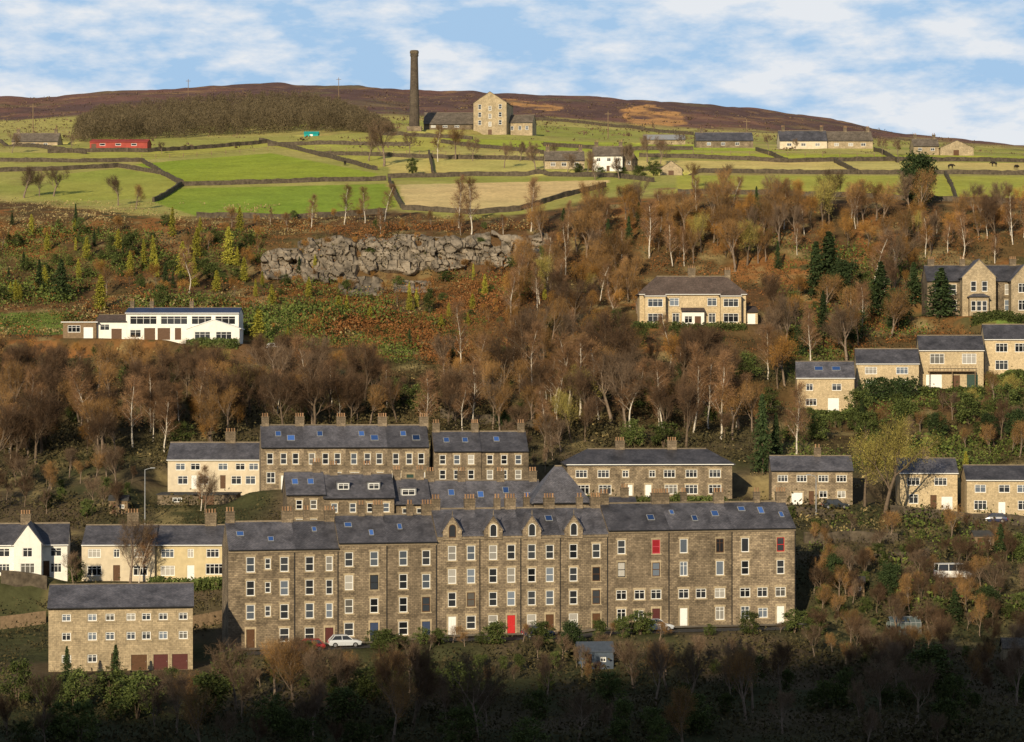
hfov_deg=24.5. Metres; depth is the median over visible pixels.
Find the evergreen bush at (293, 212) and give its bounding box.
[290,209,297,219]
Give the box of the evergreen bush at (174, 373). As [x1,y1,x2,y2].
[166,363,182,382]
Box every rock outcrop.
[260,248,307,280]
[298,235,359,284]
[338,274,384,296]
[351,234,420,275]
[393,280,431,293]
[409,234,468,272]
[460,230,513,268]
[511,232,552,260]
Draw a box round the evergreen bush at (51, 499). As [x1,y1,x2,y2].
[40,491,56,507]
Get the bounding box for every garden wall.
[1,570,47,589]
[440,408,544,427]
[787,506,833,519]
[803,531,897,544]
[810,548,929,566]
[890,505,1023,525]
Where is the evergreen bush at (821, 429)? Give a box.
[803,412,830,439]
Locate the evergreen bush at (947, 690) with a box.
[936,676,963,709]
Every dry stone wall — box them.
[0,139,86,153]
[0,157,182,182]
[0,163,117,171]
[48,139,266,152]
[118,163,183,182]
[152,182,182,201]
[183,176,385,185]
[196,208,385,218]
[259,138,377,169]
[268,140,409,145]
[317,151,543,160]
[380,131,472,139]
[388,169,542,177]
[388,177,402,208]
[402,182,605,213]
[428,150,433,172]
[440,139,543,153]
[536,118,693,134]
[543,142,692,149]
[543,169,654,181]
[637,166,1023,174]
[639,153,1023,162]
[677,189,1023,202]
[755,147,788,158]
[834,158,859,174]
[873,147,898,162]
[944,171,957,200]
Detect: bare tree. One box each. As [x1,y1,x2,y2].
[0,394,32,434]
[3,480,15,502]
[8,410,35,456]
[9,132,20,152]
[9,456,34,489]
[19,165,40,197]
[23,667,65,736]
[30,708,54,741]
[32,170,45,195]
[39,489,51,513]
[43,167,70,195]
[60,551,82,583]
[63,447,79,477]
[64,133,77,146]
[84,476,103,505]
[93,442,118,475]
[94,485,110,509]
[95,412,121,449]
[101,448,120,482]
[104,174,122,205]
[113,516,162,582]
[137,686,165,725]
[150,667,168,691]
[156,667,201,732]
[193,470,222,511]
[203,636,258,713]
[226,662,259,722]
[237,340,295,400]
[251,666,262,687]
[257,370,283,411]
[276,634,289,670]
[280,368,301,387]
[287,690,322,741]
[288,636,313,654]
[296,347,329,381]
[298,377,325,423]
[298,642,350,713]
[303,333,335,378]
[306,678,333,723]
[328,645,363,706]
[361,116,398,165]
[365,131,379,160]
[386,638,422,692]
[400,129,417,152]
[424,332,458,374]
[429,633,438,650]
[434,646,513,741]
[443,391,462,425]
[447,362,487,412]
[465,137,479,160]
[468,683,499,730]
[481,379,511,428]
[501,142,515,167]
[501,417,515,430]
[511,665,520,673]
[517,142,526,160]
[519,301,556,360]
[521,141,540,168]
[529,356,543,381]
[530,653,568,701]
[531,412,554,446]
[531,453,541,468]
[531,634,543,659]
[542,446,551,471]
[544,432,561,459]
[547,419,571,451]
[548,140,560,150]
[552,353,585,409]
[553,308,593,350]
[555,689,604,741]
[557,634,573,658]
[563,153,575,171]
[570,202,586,220]
[572,643,591,676]
[572,646,577,666]
[576,349,629,423]
[584,149,594,171]
[584,229,601,247]
[591,633,612,640]
[598,355,654,426]
[609,638,654,687]
[610,156,622,178]
[613,371,644,402]
[614,339,647,395]
[620,142,635,170]
[628,668,639,688]
[629,177,650,205]
[637,133,660,161]
[641,637,681,704]
[655,138,672,163]
[656,365,679,392]
[657,637,670,674]
[673,640,719,696]
[674,132,686,144]
[687,349,715,372]
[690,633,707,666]
[702,179,721,212]
[703,334,730,359]
[709,641,740,697]
[716,163,734,182]
[723,636,735,652]
[726,637,760,712]
[736,205,759,236]
[747,214,766,246]
[753,305,785,360]
[761,172,783,203]
[763,134,772,148]
[766,200,790,246]
[767,689,795,733]
[768,175,794,200]
[769,291,804,357]
[779,203,804,241]
[792,409,810,431]
[797,318,817,349]
[799,624,823,655]
[811,569,823,592]
[819,299,863,360]
[825,312,849,343]
[833,542,854,570]
[846,513,857,530]
[846,679,866,726]
[850,579,859,604]
[851,617,870,647]
[857,623,884,655]
[860,654,897,715]
[862,703,882,741]
[869,528,887,544]
[871,634,890,662]
[876,137,887,154]
[877,226,929,287]
[881,595,907,628]
[885,640,907,686]
[890,170,915,206]
[891,657,939,723]
[892,139,901,155]
[899,563,916,589]
[902,414,916,439]
[907,547,930,567]
[911,599,938,629]
[922,624,936,647]
[926,211,940,249]
[928,709,948,740]
[939,391,959,419]
[939,639,956,668]
[952,558,968,579]
[962,181,986,215]
[963,570,979,597]
[964,611,973,628]
[978,560,1012,589]
[988,180,1012,220]
[989,578,1005,593]
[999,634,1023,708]
[1006,620,1023,637]
[1018,563,1023,587]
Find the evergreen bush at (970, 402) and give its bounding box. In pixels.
[951,390,989,424]
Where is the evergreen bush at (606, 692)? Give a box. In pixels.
[589,670,628,704]
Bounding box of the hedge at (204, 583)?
[145,575,221,591]
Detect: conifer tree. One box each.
[5,267,10,282]
[9,212,14,224]
[18,251,25,270]
[32,259,44,291]
[49,260,75,298]
[60,646,73,680]
[72,203,77,224]
[92,230,97,245]
[106,644,123,680]
[161,263,171,287]
[170,271,176,287]
[295,256,300,273]
[407,328,412,343]
[449,344,455,361]
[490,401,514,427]
[559,208,570,233]
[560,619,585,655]
[604,219,615,258]
[623,216,634,244]
[632,202,642,227]
[674,362,695,383]
[747,393,776,472]
[753,186,760,213]
[765,413,784,458]
[772,241,782,269]
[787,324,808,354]
[794,241,823,295]
[805,231,840,300]
[814,290,832,337]
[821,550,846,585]
[826,255,867,303]
[842,309,870,341]
[858,398,864,418]
[863,261,891,315]
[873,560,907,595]
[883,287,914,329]
[897,150,939,204]
[903,262,921,305]
[907,209,912,235]
[919,268,965,317]
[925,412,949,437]
[947,588,964,624]
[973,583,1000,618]
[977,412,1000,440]
[989,524,1011,559]
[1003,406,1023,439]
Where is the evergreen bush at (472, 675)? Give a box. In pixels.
[450,662,484,699]
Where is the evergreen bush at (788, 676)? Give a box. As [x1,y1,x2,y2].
[780,668,794,689]
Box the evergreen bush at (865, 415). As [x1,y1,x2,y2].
[851,409,882,439]
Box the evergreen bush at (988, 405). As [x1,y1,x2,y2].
[982,399,994,413]
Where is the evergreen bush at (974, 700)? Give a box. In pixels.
[966,690,983,711]
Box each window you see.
[0,548,9,556]
[0,564,9,572]
[20,563,34,572]
[23,548,31,556]
[51,548,61,556]
[51,563,61,572]
[60,612,71,622]
[60,631,71,641]
[60,653,72,663]
[68,325,79,331]
[86,612,97,622]
[86,630,97,641]
[86,652,98,663]
[87,566,101,575]
[88,549,100,557]
[100,324,109,329]
[104,611,115,621]
[104,630,115,641]
[114,549,119,557]
[125,611,136,621]
[125,630,136,640]
[130,316,156,324]
[130,330,140,337]
[133,566,146,575]
[134,549,145,557]
[140,611,151,621]
[140,629,151,640]
[157,611,168,620]
[157,629,168,640]
[161,316,187,324]
[161,549,173,557]
[161,566,174,575]
[176,463,184,469]
[177,610,188,620]
[177,629,188,639]
[178,476,187,483]
[188,549,193,557]
[191,463,199,469]
[192,316,211,324]
[195,332,209,338]
[206,549,218,557]
[206,564,221,574]
[215,316,234,324]
[216,332,231,338]
[218,463,227,469]
[231,476,240,483]
[236,463,244,469]
[245,476,255,483]
[245,555,255,573]
[245,579,255,596]
[245,603,255,620]
[249,463,257,469]
[264,556,271,570]
[264,580,271,593]
[264,604,271,617]
[265,470,275,483]
[266,452,273,464]
[278,626,290,642]
[279,451,287,464]
[279,555,289,572]
[279,578,289,596]
[279,602,289,619]
[291,451,299,464]
[295,498,303,509]
[303,625,315,638]
[304,554,314,572]
[304,578,314,595]
[304,601,314,619]
[308,452,315,464]
[309,498,317,509]
[321,451,329,464]
[324,554,333,571]
[324,578,333,595]
[324,601,333,618]
[330,501,338,513]
[333,451,341,464]
[338,484,348,489]
[343,550,354,567]
[343,573,354,590]
[343,597,354,614]
[343,621,354,636]
[348,501,356,513]
[350,452,357,464]
[363,452,371,463]
[366,501,374,512]
[369,483,378,488]
[369,549,379,567]
[369,573,379,590]
[369,596,379,613]
[375,451,383,464]
[383,501,390,512]
[392,452,399,464]
[397,619,408,635]
[398,549,408,566]
[398,572,408,589]
[398,595,408,613]
[402,489,414,494]
[405,452,413,464]
[415,506,420,512]
[417,451,424,464]
[421,548,431,566]
[421,572,431,589]
[421,595,431,612]
[438,453,446,464]
[438,468,446,478]
[447,523,457,536]
[447,544,457,561]
[447,567,457,584]
[447,590,457,607]
[453,453,460,464]
[453,468,460,478]
[465,613,476,629]
[466,544,476,560]
[466,567,476,584]
[466,590,476,607]
[467,453,474,464]
[467,468,474,479]
[486,453,493,464]
[486,468,493,478]
[487,613,498,624]
[488,522,498,536]
[488,543,498,560]
[488,566,498,583]
[488,590,498,606]
[500,453,507,464]
[501,468,507,478]
[506,542,516,560]
[506,566,516,583]
[506,589,516,606]
[514,453,522,464]
[514,468,522,478]
[526,542,536,559]
[526,566,536,583]
[526,589,536,606]
[526,612,537,624]
[527,522,536,535]
[544,543,554,559]
[544,565,554,582]
[544,588,554,605]
[568,542,578,559]
[568,565,578,582]
[568,588,578,605]
[568,611,578,624]
[569,521,578,535]
[574,468,587,478]
[576,483,590,494]
[591,542,601,558]
[591,565,601,581]
[591,588,601,604]
[596,468,610,478]
[598,483,612,494]
[600,657,605,661]
[615,588,627,600]
[616,538,626,554]
[616,560,626,577]
[616,607,626,619]
[621,469,629,477]
[633,588,645,600]
[633,608,644,621]
[648,299,662,306]
[648,313,662,321]
[648,469,656,477]
[650,587,662,600]
[651,538,661,554]
[651,560,661,577]
[662,468,676,478]
[664,483,678,494]
[669,297,679,306]
[671,312,679,321]
[677,587,689,599]
[678,537,688,553]
[678,560,688,576]
[684,316,691,322]
[684,468,697,478]
[684,483,698,494]
[695,587,707,599]
[707,297,717,306]
[707,483,721,494]
[708,312,715,322]
[708,468,721,478]
[713,586,726,598]
[714,605,725,620]
[715,537,724,553]
[715,559,724,575]
[723,299,737,306]
[723,313,737,321]
[739,586,751,598]
[739,604,750,620]
[740,536,749,552]
[740,558,749,575]
[756,585,768,597]
[757,606,768,618]
[774,585,786,597]
[775,535,785,552]
[775,558,785,574]
[777,473,788,482]
[796,473,807,482]
[806,384,812,390]
[806,399,816,405]
[817,473,829,482]
[818,489,827,498]
[832,384,840,390]
[835,473,847,482]
[836,489,846,498]
[865,367,876,373]
[896,367,907,373]
[907,478,919,485]
[909,494,917,503]
[930,354,943,363]
[934,478,946,485]
[948,283,956,294]
[948,299,957,311]
[962,354,975,363]
[970,280,976,291]
[971,301,975,310]
[974,500,986,509]
[975,485,985,492]
[977,301,980,310]
[981,280,987,291]
[982,301,986,310]
[995,360,1007,369]
[996,343,1007,351]
[999,485,1009,492]
[1004,283,1008,294]
[1004,299,1008,310]
[1015,343,1023,351]
[1017,485,1023,492]
[1018,282,1023,292]
[1018,299,1023,310]
[1018,501,1023,509]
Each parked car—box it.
[300,638,325,650]
[327,634,361,647]
[521,625,554,637]
[646,618,673,630]
[821,499,848,508]
[985,513,1007,522]
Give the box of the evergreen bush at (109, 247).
[104,245,117,257]
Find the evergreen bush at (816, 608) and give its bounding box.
[804,606,828,630]
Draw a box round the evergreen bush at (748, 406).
[743,391,759,413]
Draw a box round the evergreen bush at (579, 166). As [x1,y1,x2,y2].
[573,163,585,171]
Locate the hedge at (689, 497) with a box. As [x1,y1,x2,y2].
[587,495,727,501]
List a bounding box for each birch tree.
[0,351,17,389]
[1,402,20,452]
[12,366,44,409]
[20,348,40,386]
[33,382,48,403]
[63,363,96,438]
[72,348,85,383]
[91,339,121,388]
[117,373,148,446]
[134,531,156,582]
[137,364,159,432]
[146,393,163,440]
[153,396,180,452]
[171,383,185,423]
[177,247,201,289]
[185,359,213,418]
[192,464,210,510]
[267,209,271,223]
[274,368,285,412]
[288,331,312,375]
[305,194,319,227]
[322,359,337,407]
[328,382,349,412]
[336,181,358,224]
[357,186,370,222]
[377,211,382,233]
[380,364,393,403]
[381,181,398,219]
[413,369,440,417]
[430,124,445,161]
[435,356,452,407]
[444,296,473,363]
[449,175,467,219]
[452,383,474,430]
[457,175,480,234]
[459,360,486,418]
[460,333,491,395]
[495,355,508,380]
[499,214,505,227]
[499,268,521,307]
[507,313,521,371]
[508,253,528,281]
[513,352,523,393]
[518,232,533,261]
[518,321,546,382]
[520,176,542,231]
[527,259,545,302]
[528,261,545,307]
[533,386,552,415]
[536,397,559,444]
[537,357,553,399]
[538,341,576,412]
[540,231,558,280]
[546,352,559,400]
[546,367,570,418]
[549,330,577,402]
[551,258,570,287]
[556,217,572,274]
[563,199,572,239]
[564,331,594,417]
[568,308,578,329]
[570,334,598,376]
[579,336,614,419]
[592,213,605,243]
[595,201,612,235]
[597,262,612,299]
[597,311,612,342]
[605,285,619,308]
[611,254,628,299]
[612,355,653,425]
[619,227,626,259]
[636,198,663,257]
[644,358,670,423]
[653,189,667,231]
[653,402,663,421]
[656,312,677,361]
[661,219,682,265]
[672,347,683,373]
[677,226,690,265]
[678,191,687,222]
[681,356,711,431]
[685,339,712,404]
[689,174,702,208]
[698,354,720,428]
[703,346,738,439]
[728,175,745,214]
[736,373,752,426]
[756,322,774,379]
[781,381,813,453]
[782,176,791,228]
[792,223,802,252]
[796,303,822,360]
[799,205,807,235]
[846,191,864,228]
[851,280,873,325]
[868,229,893,278]
[873,244,889,291]
[919,210,933,255]
[931,205,940,233]
[940,218,955,252]
[953,212,973,256]
[980,198,990,236]
[989,232,1001,262]
[1001,184,1020,244]
[1003,197,1015,234]
[1021,203,1023,237]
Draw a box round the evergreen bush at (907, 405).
[892,395,921,426]
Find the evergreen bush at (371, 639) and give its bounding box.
[362,629,381,649]
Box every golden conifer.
[10,280,19,301]
[17,284,22,301]
[28,214,34,233]
[42,265,49,285]
[43,231,50,250]
[75,258,81,279]
[80,236,91,259]
[91,274,109,309]
[114,228,121,248]
[125,251,135,274]
[139,239,147,269]
[149,235,156,254]
[149,245,159,268]
[153,255,159,277]
[168,207,176,236]
[174,241,190,276]
[188,257,198,287]
[191,227,202,257]
[198,217,203,231]
[210,270,221,291]
[220,227,235,264]
[233,247,239,266]
[234,207,244,230]
[239,257,248,281]
[249,309,268,339]
[252,279,257,297]
[260,271,264,285]
[266,284,276,305]
[305,277,313,297]
[313,254,316,265]
[335,295,340,308]
[344,294,349,309]
[367,305,372,319]
[405,293,414,309]
[414,288,419,307]
[438,314,444,329]
[446,302,451,316]
[468,294,475,308]
[480,274,488,295]
[542,283,546,300]
[962,451,968,464]
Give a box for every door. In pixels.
[43,561,49,575]
[84,327,92,337]
[110,651,119,670]
[112,329,121,338]
[112,502,115,513]
[113,565,119,580]
[129,652,148,669]
[144,328,154,339]
[152,652,169,669]
[158,328,169,339]
[170,651,188,668]
[175,328,180,339]
[187,565,193,580]
[191,475,195,488]
[199,496,213,504]
[220,475,225,488]
[245,627,255,647]
[279,473,283,488]
[324,625,334,641]
[368,620,379,640]
[405,473,414,477]
[420,619,431,634]
[447,614,457,634]
[506,613,516,632]
[544,612,554,631]
[585,654,591,668]
[591,611,601,627]
[625,483,633,495]
[644,483,652,496]
[651,606,661,618]
[678,606,688,625]
[695,316,700,325]
[747,314,754,323]
[775,604,785,622]
[790,491,803,503]
[807,489,814,503]
[828,398,838,409]
[847,584,852,595]
[926,375,941,387]
[930,495,936,508]
[941,497,951,508]
[953,150,958,154]
[953,375,959,387]
[967,375,977,386]
[998,502,1004,513]
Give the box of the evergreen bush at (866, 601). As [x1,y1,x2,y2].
[858,596,872,612]
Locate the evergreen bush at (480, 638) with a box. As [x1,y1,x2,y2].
[474,632,489,643]
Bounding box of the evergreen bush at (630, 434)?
[619,418,645,446]
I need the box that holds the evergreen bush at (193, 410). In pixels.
[185,393,208,420]
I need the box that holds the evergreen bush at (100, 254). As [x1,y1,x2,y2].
[98,250,104,258]
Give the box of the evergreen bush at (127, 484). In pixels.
[124,482,130,491]
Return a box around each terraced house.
[222,506,295,648]
[259,413,304,490]
[282,458,325,519]
[292,505,338,641]
[302,413,345,472]
[323,461,395,513]
[334,500,387,640]
[344,413,387,472]
[383,499,437,637]
[385,413,429,477]
[392,465,430,513]
[426,467,469,507]
[430,419,481,479]
[431,494,480,634]
[466,467,538,506]
[474,494,521,633]
[479,419,528,478]
[515,493,560,631]
[554,493,607,631]
[587,484,636,505]
[600,488,669,626]
[661,488,732,625]
[723,487,796,623]
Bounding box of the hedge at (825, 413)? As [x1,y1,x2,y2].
[792,407,858,420]
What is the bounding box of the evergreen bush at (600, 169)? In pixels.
[595,166,606,172]
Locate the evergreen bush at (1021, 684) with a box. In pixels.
[1009,669,1023,698]
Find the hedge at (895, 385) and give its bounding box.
[857,376,919,407]
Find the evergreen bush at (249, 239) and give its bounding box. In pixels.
[241,233,255,244]
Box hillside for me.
[0,82,1023,741]
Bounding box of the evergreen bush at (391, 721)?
[385,717,403,734]
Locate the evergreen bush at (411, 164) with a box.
[405,158,418,172]
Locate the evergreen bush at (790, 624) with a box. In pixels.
[780,607,811,632]
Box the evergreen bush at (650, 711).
[635,705,662,731]
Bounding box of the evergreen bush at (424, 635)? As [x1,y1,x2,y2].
[411,626,430,644]
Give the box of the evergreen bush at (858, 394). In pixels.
[844,387,873,412]
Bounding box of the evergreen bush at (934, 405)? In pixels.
[929,400,937,409]
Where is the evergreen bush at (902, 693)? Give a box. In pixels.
[895,680,919,704]
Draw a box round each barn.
[90,139,151,147]
[643,134,685,144]
[660,161,683,174]
[694,127,753,147]
[939,140,974,155]
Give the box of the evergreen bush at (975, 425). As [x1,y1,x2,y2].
[972,421,981,434]
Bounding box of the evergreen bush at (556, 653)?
[549,650,560,667]
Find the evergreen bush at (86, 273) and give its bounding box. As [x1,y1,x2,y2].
[83,267,93,277]
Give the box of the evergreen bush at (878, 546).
[869,542,886,553]
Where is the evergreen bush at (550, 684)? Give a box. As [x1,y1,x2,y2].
[535,673,555,690]
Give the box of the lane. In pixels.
[246,626,825,654]
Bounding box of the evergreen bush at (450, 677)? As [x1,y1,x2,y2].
[436,662,474,699]
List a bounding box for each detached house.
[81,509,157,580]
[155,509,224,580]
[156,428,258,504]
[560,437,734,498]
[635,266,758,325]
[768,444,853,504]
[795,361,854,411]
[854,348,919,392]
[895,447,958,510]
[916,335,984,388]
[960,464,1023,515]
[980,324,1023,374]
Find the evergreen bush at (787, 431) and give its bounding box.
[780,422,796,438]
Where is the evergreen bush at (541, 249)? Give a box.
[537,245,546,256]
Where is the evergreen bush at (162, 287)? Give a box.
[150,282,168,306]
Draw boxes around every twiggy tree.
[0,335,12,364]
[0,352,5,400]
[0,361,32,397]
[0,401,31,450]
[0,411,37,457]
[0,467,9,489]
[0,692,20,739]
[2,341,39,400]
[5,449,29,485]
[8,339,32,359]
[12,474,36,506]
[13,385,68,455]
[23,393,71,464]
[25,359,58,399]
[29,367,84,423]
[31,343,46,355]
[33,347,64,403]
[38,343,70,393]
[40,463,48,483]
[46,343,70,389]
[59,356,78,372]
[71,356,97,398]
[78,405,117,464]
[90,385,114,435]
[96,389,123,443]
[107,446,125,472]
[107,478,126,516]
[119,358,156,426]
[124,357,148,399]
[128,364,159,431]
[130,466,137,483]
[142,363,172,391]
[143,377,180,437]
[148,346,190,383]
[153,382,181,425]
[154,340,171,370]
[164,379,187,420]
[170,354,196,397]
[173,338,204,384]
[184,351,208,392]
[191,366,241,413]
[196,341,243,375]
[203,373,240,424]
[226,358,267,414]
[228,364,250,389]
[232,386,255,425]
[246,330,269,365]
[252,385,273,415]
[254,343,285,394]
[255,367,309,423]
[271,333,293,356]
[272,351,298,394]
[274,330,314,368]
[275,636,322,699]
[278,359,340,423]
[283,382,314,423]
[290,638,318,674]
[307,345,340,379]
[315,357,357,418]
[336,340,367,375]
[338,370,367,423]
[338,382,368,423]
[339,371,367,414]
[344,657,358,685]
[349,361,365,376]
[356,339,386,400]
[362,359,381,393]
[369,644,409,716]
[374,375,408,421]
[375,357,391,384]
[402,637,446,736]
[418,367,448,415]
[438,369,467,422]
[440,368,466,423]
[482,331,524,388]
[488,307,542,373]
[506,403,532,428]
[513,378,538,417]
[523,359,555,407]
[545,263,566,297]
[549,279,598,328]
[564,357,583,410]
[564,364,597,429]
[571,307,639,385]
[575,325,609,362]
[577,395,607,441]
[585,221,594,248]
[588,282,601,309]
[593,661,603,678]
[596,320,647,363]
[614,395,628,419]
[628,362,651,396]
[642,340,664,364]
[644,354,678,416]
[648,381,675,420]
[667,328,703,356]
[669,331,701,376]
[670,361,703,422]
[672,378,705,447]
[674,376,700,426]
[677,324,723,359]
[681,323,705,345]
[694,323,726,362]
[699,376,714,406]
[702,339,743,392]
[712,371,753,429]
[716,411,732,440]
[731,355,744,369]
[756,640,796,697]
[757,269,783,309]
[762,280,784,303]
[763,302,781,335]
[806,607,831,637]
[808,566,836,587]
[814,168,849,210]
[833,610,840,625]
[843,612,868,652]
[844,644,864,673]
[847,568,864,599]
[855,548,872,576]
[856,283,869,307]
[858,634,879,667]
[868,586,889,612]
[874,582,886,606]
[877,255,899,288]
[879,624,902,641]
[882,510,892,532]
[886,626,911,660]
[897,591,906,615]
[898,636,914,662]
[903,536,926,568]
[910,609,924,619]
[911,571,931,608]
[915,557,935,580]
[924,606,941,630]
[932,569,948,589]
[932,613,956,637]
[932,622,952,648]
[935,574,951,601]
[936,389,947,408]
[938,537,949,559]
[938,608,946,622]
[950,533,977,562]
[950,584,960,595]
[958,537,976,559]
[961,513,973,531]
[963,561,977,575]
[972,649,990,669]
[973,519,981,529]
[974,547,983,559]
[975,642,988,664]
[977,193,1001,245]
[980,192,998,226]
[980,634,993,651]
[981,615,1004,656]
[982,534,993,563]
[984,597,1000,618]
[986,518,1012,541]
[988,423,997,444]
[990,551,1008,574]
[993,397,1013,439]
[997,650,1023,673]
[1003,533,1017,563]
[1009,538,1022,561]
[1010,610,1023,633]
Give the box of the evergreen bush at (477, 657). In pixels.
[473,654,483,667]
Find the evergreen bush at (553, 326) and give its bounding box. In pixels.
[545,316,564,338]
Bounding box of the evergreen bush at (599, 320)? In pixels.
[588,310,611,331]
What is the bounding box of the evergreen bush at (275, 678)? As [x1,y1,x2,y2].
[268,669,279,682]
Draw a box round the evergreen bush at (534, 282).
[524,271,543,290]
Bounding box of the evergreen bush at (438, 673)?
[413,659,441,688]
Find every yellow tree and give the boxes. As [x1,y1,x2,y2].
[220,347,231,359]
[228,366,254,383]
[531,252,553,303]
[548,388,582,442]
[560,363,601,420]
[580,272,594,293]
[686,211,709,252]
[736,217,763,265]
[809,176,836,227]
[811,175,838,223]
[845,412,946,513]
[847,428,898,506]
[883,439,913,476]
[912,208,925,240]
[965,386,980,416]
[998,372,1021,400]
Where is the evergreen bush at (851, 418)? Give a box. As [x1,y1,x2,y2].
[845,409,860,428]
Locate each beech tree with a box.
[0,429,8,456]
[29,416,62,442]
[71,341,80,351]
[76,420,91,453]
[91,259,108,280]
[111,214,124,228]
[122,268,134,286]
[145,262,159,283]
[145,282,153,289]
[157,279,170,289]
[176,278,188,295]
[186,396,197,421]
[189,402,200,426]
[193,418,218,441]
[227,276,243,294]
[233,405,244,429]
[240,245,256,268]
[252,213,259,225]
[254,225,262,239]
[301,240,309,250]
[332,350,344,368]
[353,207,364,220]
[380,281,391,292]
[399,219,404,229]
[400,293,407,302]
[460,257,468,264]
[483,258,495,275]
[500,269,512,301]
[502,303,520,324]
[511,295,526,319]
[513,235,527,268]
[514,274,528,306]
[525,209,538,234]
[532,411,558,444]
[542,349,554,361]
[546,290,566,314]
[557,234,563,245]
[562,293,581,319]
[568,258,596,293]
[579,248,599,281]
[579,313,595,326]
[587,262,606,291]
[588,290,600,314]
[591,305,612,325]
[611,274,624,289]
[611,288,624,307]
[617,192,636,216]
[625,211,635,224]
[631,287,640,303]
[633,202,650,234]
[643,202,667,242]
[649,224,664,251]
[660,385,676,410]
[661,217,679,250]
[661,331,682,378]
[670,204,682,233]
[674,227,693,256]
[685,214,695,232]
[690,187,702,209]
[691,207,701,220]
[691,220,708,246]
[698,208,712,240]
[708,222,724,245]
[716,238,727,257]
[732,200,748,224]
[743,190,757,223]
[762,204,785,237]
[765,332,800,388]
[787,291,804,324]
[790,176,807,196]
[792,273,808,290]
[799,193,818,228]
[815,221,836,239]
[837,215,853,246]
[839,207,854,235]
[845,306,865,344]
[854,219,876,248]
[864,241,879,266]
[899,232,910,264]
[901,245,920,269]
[901,269,909,286]
[905,199,926,233]
[917,226,934,255]
[941,210,961,239]
[987,205,1006,225]
[1012,186,1023,218]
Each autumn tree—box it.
[0,229,7,247]
[0,331,9,368]
[0,353,35,418]
[0,381,24,420]
[0,418,16,458]
[42,460,58,489]
[42,469,55,490]
[58,376,84,425]
[66,386,100,433]
[73,461,87,483]
[74,394,123,451]
[84,339,122,394]
[85,392,121,459]
[90,451,106,475]
[94,359,118,395]
[97,266,116,295]
[117,335,150,369]
[123,345,151,365]
[131,348,152,367]
[133,183,146,208]
[154,339,174,366]
[170,683,220,741]
[174,668,201,713]
[180,234,191,254]
[189,392,222,434]
[191,343,209,360]
[191,397,224,441]
[195,374,224,403]
[196,357,230,386]
[198,413,220,441]
[202,382,241,438]
[205,231,213,250]
[224,206,237,227]
[253,365,271,407]
[257,635,291,694]
[264,637,304,707]
[280,212,291,230]
[295,372,312,393]
[340,651,358,666]
[349,278,357,290]
[366,382,388,423]
[372,671,422,741]
[374,648,411,707]
[387,382,401,415]
[393,291,400,304]
[425,210,433,228]
[444,356,467,373]
[447,126,465,159]
[449,625,462,642]
[452,211,463,234]
[456,630,467,646]
[462,324,508,386]
[471,344,498,391]
[472,320,495,348]
[478,382,514,430]
[479,359,511,413]
[505,319,527,359]
[507,236,535,278]
[507,358,531,389]
[513,264,532,302]
[519,384,544,418]
[521,623,531,641]
[528,201,548,239]
[528,252,539,269]
[530,326,561,356]
[534,241,565,289]
[535,304,555,332]
[547,296,570,341]
[562,331,599,364]
[566,211,584,251]
[567,205,605,257]
[569,208,588,247]
[578,180,599,199]
[579,195,594,213]
[582,195,604,232]
[583,203,602,230]
[583,663,592,678]
[585,242,608,284]
[587,159,600,179]
[588,179,608,210]
[588,237,611,270]
[588,344,616,405]
[593,228,626,269]
[595,193,610,232]
[595,253,620,292]
[600,248,608,281]
[607,269,627,306]
[608,622,616,635]
[612,183,638,218]
[613,234,634,272]
[613,327,648,386]
[615,254,637,301]
[626,187,642,216]
[627,275,645,312]
[631,252,645,271]
[640,640,677,689]
[654,185,682,210]
[656,198,676,240]
[656,621,672,637]
[659,684,697,741]
[667,195,701,235]
[684,163,699,182]
[685,228,702,263]
[700,181,720,221]
[700,203,724,242]
[700,352,732,406]
[707,178,738,210]
[710,203,736,244]
[713,217,751,271]
[714,167,736,209]
[716,338,741,386]
[716,382,754,439]
[718,645,759,720]
[720,209,747,249]
[735,379,765,433]
[747,196,774,238]
[749,395,766,418]
[751,226,767,262]
[756,226,775,261]
[757,175,794,230]
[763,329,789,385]
[765,298,787,332]
[771,192,793,230]
[787,186,804,225]
[809,521,819,543]
[810,557,828,575]
[815,274,843,307]
[816,582,834,608]
[818,542,837,562]
[819,527,832,551]
[824,632,835,651]
[827,562,848,596]
[829,593,846,615]
[833,569,852,593]
[837,283,862,310]
[839,640,852,664]
[840,607,861,642]
[841,181,867,226]
[842,177,872,216]
[856,192,872,220]
[864,546,874,569]
[865,181,895,220]
[868,405,888,427]
[869,215,895,239]
[875,179,902,223]
[878,511,900,533]
[880,285,915,338]
[891,205,914,235]
[894,572,914,615]
[896,591,911,615]
[905,624,925,650]
[911,166,938,211]
[913,410,925,425]
[924,630,934,642]
[930,555,939,570]
[937,500,964,544]
[938,412,952,433]
[949,570,963,588]
[950,192,973,236]
[951,582,974,612]
[959,427,969,448]
[959,577,975,607]
[964,649,984,688]
[968,209,987,238]
[968,599,987,635]
[970,555,992,584]
[971,189,990,225]
[973,592,987,618]
[976,639,996,667]
[978,422,995,454]
[983,370,1001,400]
[992,528,1004,551]
[1010,427,1020,454]
[1012,419,1023,456]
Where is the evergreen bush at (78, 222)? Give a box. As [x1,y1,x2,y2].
[72,217,86,233]
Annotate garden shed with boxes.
[108,495,130,513]
[575,641,614,668]
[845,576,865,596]
[970,530,994,549]
[999,637,1023,667]
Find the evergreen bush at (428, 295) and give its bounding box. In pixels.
[421,292,436,312]
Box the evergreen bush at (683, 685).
[671,682,697,710]
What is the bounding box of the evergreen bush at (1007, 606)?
[1000,603,1017,618]
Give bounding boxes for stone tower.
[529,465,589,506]
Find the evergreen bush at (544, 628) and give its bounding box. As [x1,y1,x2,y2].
[526,619,555,644]

